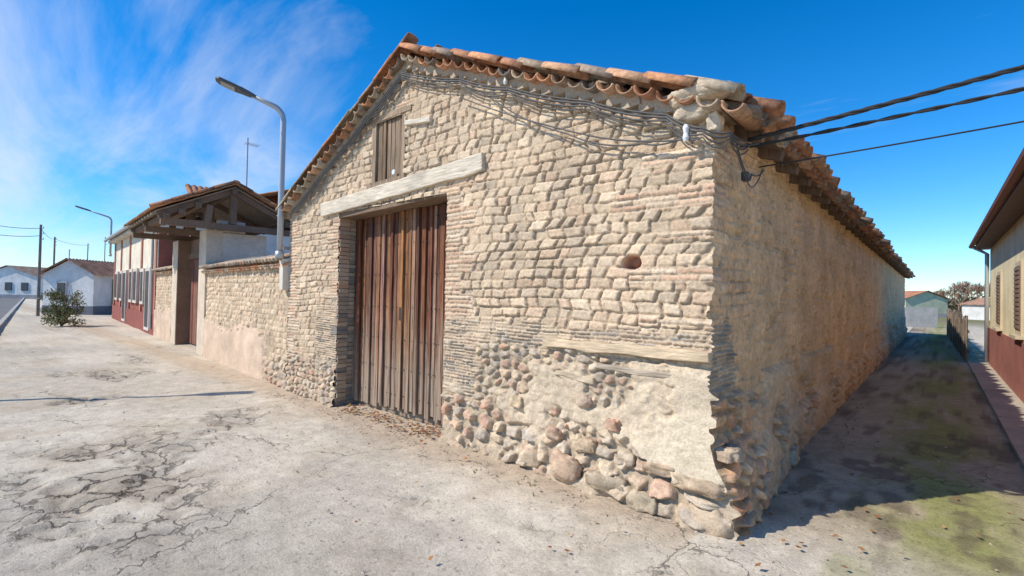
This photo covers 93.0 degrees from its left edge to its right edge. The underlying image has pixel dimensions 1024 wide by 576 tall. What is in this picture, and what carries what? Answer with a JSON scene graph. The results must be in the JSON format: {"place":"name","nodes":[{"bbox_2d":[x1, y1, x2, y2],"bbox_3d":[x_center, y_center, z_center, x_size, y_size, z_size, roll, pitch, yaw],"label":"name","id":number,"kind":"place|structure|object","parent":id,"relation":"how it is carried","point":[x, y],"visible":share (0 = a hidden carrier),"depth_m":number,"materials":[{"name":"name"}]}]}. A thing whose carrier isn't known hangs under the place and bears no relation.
{"place":"outdoors","nodes":[
{"label":"outdoors","id":0,"kind":"place"},
{"bbox_2d":[0,298,20,319],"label":"road","id":1,"kind":"structure","parent":0,"point":[7,305],"depth_m":40.11,"materials":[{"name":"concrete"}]},
{"bbox_2d":[42,260,113,314],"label":"walls","id":2,"kind":"structure","parent":0,"point":[96,290],"depth_m":28.01,"materials":[{"name":"paint"}]},
{"bbox_2d":[37,258,67,274],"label":"roof","id":3,"kind":"structure","parent":2,"relation":"on","point":[53,266],"depth_m":27.93,"materials":[{"name":"ceramic"}]},
{"bbox_2d":[56,281,67,295],"bbox_3d":[-25.906,0.069,27.944,0.600,0.900,0.100,1,-1,0],"label":"window","id":4,"kind":"structure","parent":2,"relation":"attached to","point":[62,285],"depth_m":27.90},
{"bbox_2d":[66,258,113,275],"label":"roof","id":5,"kind":"structure","parent":2,"relation":"on","point":[96,267],"depth_m":28.88,"materials":[{"name":"tile"}]},
{"bbox_2d":[153,273,171,341],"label":"wall","id":6,"kind":"structure","parent":0,"point":[162,321],"depth_m":15.43,"materials":[{"name":"beige stone"}]},
{"bbox_2d":[151,265,171,274],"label":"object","id":7,"kind":"object","parent":6,"relation":"on","point":[166,269],"depth_m":15.39,"materials":[{"name":"beige stone"}]},
{"bbox_2d":[203,268,288,387],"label":"wall","id":8,"kind":"structure","parent":0,"point":[245,323],"depth_m":9.24,"materials":[{"name":"beige stone"}]},
{"bbox_2d":[199,253,289,273],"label":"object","id":9,"kind":"structure","parent":8,"relation":"on","point":[262,262],"depth_m":9.33,"materials":[{"name":"beige stone"}]},
{"bbox_2d":[215,77,289,289],"bbox_3d":[-4.037,-1.588,7.690,1.204,3.231,0.250,2,-1,-29],"label":"street lamp","id":10,"kind":"object","parent":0,"point":[284,271],"visible":0.98,"depth_m":7.81,"materials":[{"name":"metal"}]},
{"bbox_2d":[0,299,1023,575],"bbox_3d":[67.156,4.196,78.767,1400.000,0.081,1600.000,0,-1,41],"label":"ground","id":11,"kind":"structure","parent":0,"point":[102,377],"depth_m":4.00,"materials":[{"name":"concrete"}]},
{"bbox_2d":[0,298,24,327],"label":"kerb","id":12,"kind":"structure","parent":11,"relation":"on","point":[4,319],"depth_m":25.63,"materials":[{"name":"paint"}]},
{"bbox_2d":[0,266,42,298],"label":"walls","id":13,"kind":"structure","parent":11,"relation":"on","point":[16,277],"depth_m":60.00,"materials":[{"name":"paint"}]},
{"bbox_2d":[5,282,27,290],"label":"windows","id":14,"kind":"structure","parent":13,"relation":"attached to","point":[8,286],"depth_m":59.89,"materials":[{"name":"grey glass"}]},
{"bbox_2d":[7,265,45,277],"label":"roof","id":15,"kind":"structure","parent":13,"relation":"on","point":[31,270],"depth_m":61.01,"materials":[{"name":"ceramic"}]},
{"bbox_2d":[36,224,43,315],"bbox_3d":[-25.245,-0.949,25.994,0.238,4.900,0.139,1,-1,19],"label":"utility pole","id":16,"kind":"object","parent":11,"relation":"on","point":[39,275],"visible":0.93,"depth_m":25.98,"materials":[{"name":"brown wood"}]},
{"bbox_2d":[53,237,56,264],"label":"utility pole","id":17,"kind":"object","parent":11,"relation":"on","point":[55,241],"visible":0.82,"depth_m":45.01,"materials":[{"name":"brown wood"}]},
{"bbox_2d":[2,226,75,244],"bbox_3d":[-37.518,-3.939,40.685,2.830,2.780,48.865,2,-1,-36],"label":"power line","id":18,"kind":"object","parent":17,"relation":"attached to","point":[28,236],"visible":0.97,"depth_m":25.20,"materials":[{"name":"rubber"}]},
{"bbox_2d":[37,288,86,326],"bbox_3d":[-18.034,0.795,19.469,1.495,1.613,1.391,1,-1,30],"label":"roadside bush","id":19,"kind":"object","parent":11,"relation":"on","point":[60,312],"visible":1,"depth_m":19.38,"materials":[{"name":"green plant"}]},
{"bbox_2d":[108,225,289,334],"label":"walls","id":20,"kind":"structure","parent":11,"relation":"on","point":[130,252],"depth_m":19.41,"materials":[{"name":"paint"}]},
{"bbox_2d":[75,205,112,255],"bbox_3d":[-21.008,-2.841,24.417,1.481,2.405,0.250,2,-1,-44],"label":"street lamp","id":21,"kind":"object","parent":20,"relation":"on","point":[110,245],"visible":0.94,"depth_m":24.83,"materials":[{"name":"metal"}]},
{"bbox_2d":[104,225,154,328],"bbox_3d":[-16.501,-0.552,20.667,0.435,3.890,12.879,2,-1,-44],"label":"gutter","id":22,"kind":"object","parent":20,"relation":"attached to","point":[119,231],"visible":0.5,"depth_m":16.70,"materials":[{"name":"metal"}]},
{"bbox_2d":[114,271,148,326],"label":"windows","id":23,"kind":"structure","parent":20,"relation":"attached to","point":[140,296],"depth_m":19.53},
{"bbox_2d":[114,267,149,330],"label":"window surrounds","id":24,"kind":"object","parent":20,"relation":"attached to","point":[137,291],"visible":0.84,"depth_m":19.93,"materials":[{"name":"paint"}]},
{"bbox_2d":[112,189,288,238],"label":"roof front","id":25,"kind":"structure","parent":20,"relation":"on","point":[272,194],"depth_m":19.96,"materials":[{"name":"ceramic"}]},
{"bbox_2d":[244,138,259,185],"bbox_3d":[-10.775,-4.552,20.070,0.556,3.300,0.321,1,-1,0],"label":"tv antenna","id":26,"kind":"object","parent":25,"relation":"attached to","point":[247,158],"visible":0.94,"depth_m":20.07,"materials":[{"name":"metal"}]},
{"bbox_2d":[123,180,290,355],"bbox_3d":[-8.416,-0.487,13.386,3.266,4.268,4.920,2,-1,-44],"label":"gate porch","id":27,"kind":"object","parent":11,"relation":"on","point":[237,216],"visible":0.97,"depth_m":12.33,"materials":[{"name":"paint"}]},
{"bbox_2d":[188,239,199,344],"bbox_3d":[-8.485,0.114,13.251,0.140,2.952,2.600,2,-1,-44],"label":"gate door","id":28,"kind":"structure","parent":27,"relation":"in","point":[194,256],"depth_m":13.79,"materials":[{"name":"brown wood"}]},
{"bbox_2d":[6,388,1023,575],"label":"loose pebbles","id":29,"kind":"object","parent":11,"relation":"on","point":[458,537],"visible":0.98,"depth_m":4.33,"materials":[{"name":"stone"}]},
{"bbox_2d":[275,32,915,540],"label":"adobe barn","id":30,"kind":"structure","parent":11,"relation":"on","point":[697,336],"depth_m":4.62,"materials":[{"name":"stone"},{"name":"clay tile"},{"name":"weathered wood"}]},
{"bbox_2d":[352,203,447,427],"bbox_3d":[-1.410,0.321,6.320,2.303,2.700,0.130,0,-1,41],"label":"door","id":31,"kind":"structure","parent":30,"relation":"in","point":[420,290],"depth_m":6.28,"materials":[{"name":"brown wood"}]},
{"bbox_2d":[199,403,1023,567],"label":"fallen leaves","id":32,"kind":"object","parent":11,"relation":"on","point":[567,550],"visible":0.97,"depth_m":5.57,"materials":[{"name":"brown plant"}]},
{"bbox_2d":[441,403,873,516],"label":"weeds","id":33,"kind":"object","parent":11,"relation":"on","point":[530,484],"visible":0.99,"depth_m":4.39,"materials":[{"name":"green plant"}]},
{"bbox_2d":[947,308,969,361],"bbox_3d":[17.793,1.566,19.564,0.111,1.425,16.207,0,-1,40],"label":"wooden fence","id":34,"kind":"object","parent":11,"relation":"on","point":[958,331],"visible":0.97,"depth_m":16.23,"materials":[{"name":"brown wood"}]},
{"bbox_2d":[933,280,989,311],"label":"distant bare trees","id":35,"kind":"object","parent":11,"relation":"on","point":[966,290],"visible":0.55,"depth_m":66.09,"materials":[{"name":"plant"}]},
{"bbox_2d":[944,295,989,311],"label":"distant hedge","id":36,"kind":"object","parent":11,"relation":"on","point":[952,306],"visible":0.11,"depth_m":109.29,"materials":[{"name":"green plant"}]},
{"bbox_2d":[958,298,989,320],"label":"distant white shed","id":37,"kind":"structure","parent":11,"relation":"on","point":[972,309],"depth_m":52.72,"materials":[{"name":"paint"}]},
{"bbox_3d":[11.558,-1.156,-2.388,0.280,5.900,0.266,0,-1,41],"label":"utility pole","id":38,"kind":"object","parent":11,"relation":"on","visible":0},
{"bbox_2d":[290,64,1023,215],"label":"overhead cables","id":39,"kind":"object","parent":38,"relation":"attached to","point":[746,176],"visible":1,"depth_m":3.62,"materials":[{"name":"rubber"}]},
{"bbox_2d":[0,0,1023,299],"label":"sky","id":40,"kind":"structure","parent":0,"point":[110,108],"materials":[{"name":"blue"}]},
{"bbox_2d":[904,307,937,327],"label":"rendered boundary wall","id":41,"kind":"structure","parent":0,"point":[921,317],"depth_m":32.98,"materials":[{"name":"paint"}]},
{"bbox_2d":[905,291,947,317],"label":"walls","id":42,"kind":"structure","parent":0,"point":[926,299],"depth_m":57.99,"materials":[{"name":"paint"}]},
{"bbox_2d":[905,291,925,298],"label":"roof","id":43,"kind":"structure","parent":42,"relation":"on","point":[908,294],"depth_m":58.78,"materials":[{"name":"tile"}]},
{"bbox_2d":[927,290,950,299],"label":"roof","id":44,"kind":"structure","parent":42,"relation":"on","point":[938,295],"depth_m":57.86,"materials":[{"name":"ceramic"}]},
{"bbox_2d":[968,362,1023,467],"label":"side pavement","id":45,"kind":"structure","parent":0,"point":[1005,402],"depth_m":7.68,"materials":[{"name":"concrete"}]},
{"bbox_2d":[989,215,1023,402],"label":"walls","id":46,"kind":"structure","parent":45,"relation":"on","point":[1006,357],"depth_m":9.65,"materials":[{"name":"paint"}]},
{"bbox_2d":[972,246,988,361],"bbox_3d":[12.447,0.410,12.921,0.342,3.086,0.090,0,-1,41],"label":"downpipe","id":47,"kind":"object","parent":46,"relation":"attached to","point":[986,327],"visible":0.98,"depth_m":12.81,"materials":[{"name":"metal"}]},
{"bbox_2d":[969,148,1023,249],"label":"eave","id":48,"kind":"object","parent":46,"relation":"attached to","point":[1009,215],"visible":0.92,"depth_m":7.86,"materials":[{"name":"brown wood"}]},
{"bbox_2d":[975,171,1023,244],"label":"gutter","id":49,"kind":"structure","parent":48,"relation":"on","point":[1002,203],"depth_m":7.75,"materials":[{"name":"metal"}]},
{"bbox_2d":[992,260,1023,339],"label":"windows","id":50,"kind":"structure","parent":46,"relation":"attached to","point":[1018,297],"depth_m":8.20,"materials":[{"name":"beige wood"}]},
{"bbox_3d":[-11.327,-3.148,25.804,13.117,1.770,5.866,0,-1,41],"label":"roof back","id":51,"kind":"object","parent":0,"visible":0},
{"bbox_2d":[185,184,277,216],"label":"roof end","id":52,"kind":"structure","parent":51,"relation":"attached to","point":[190,188],"depth_m":18.63,"materials":[{"name":"ceramic"}]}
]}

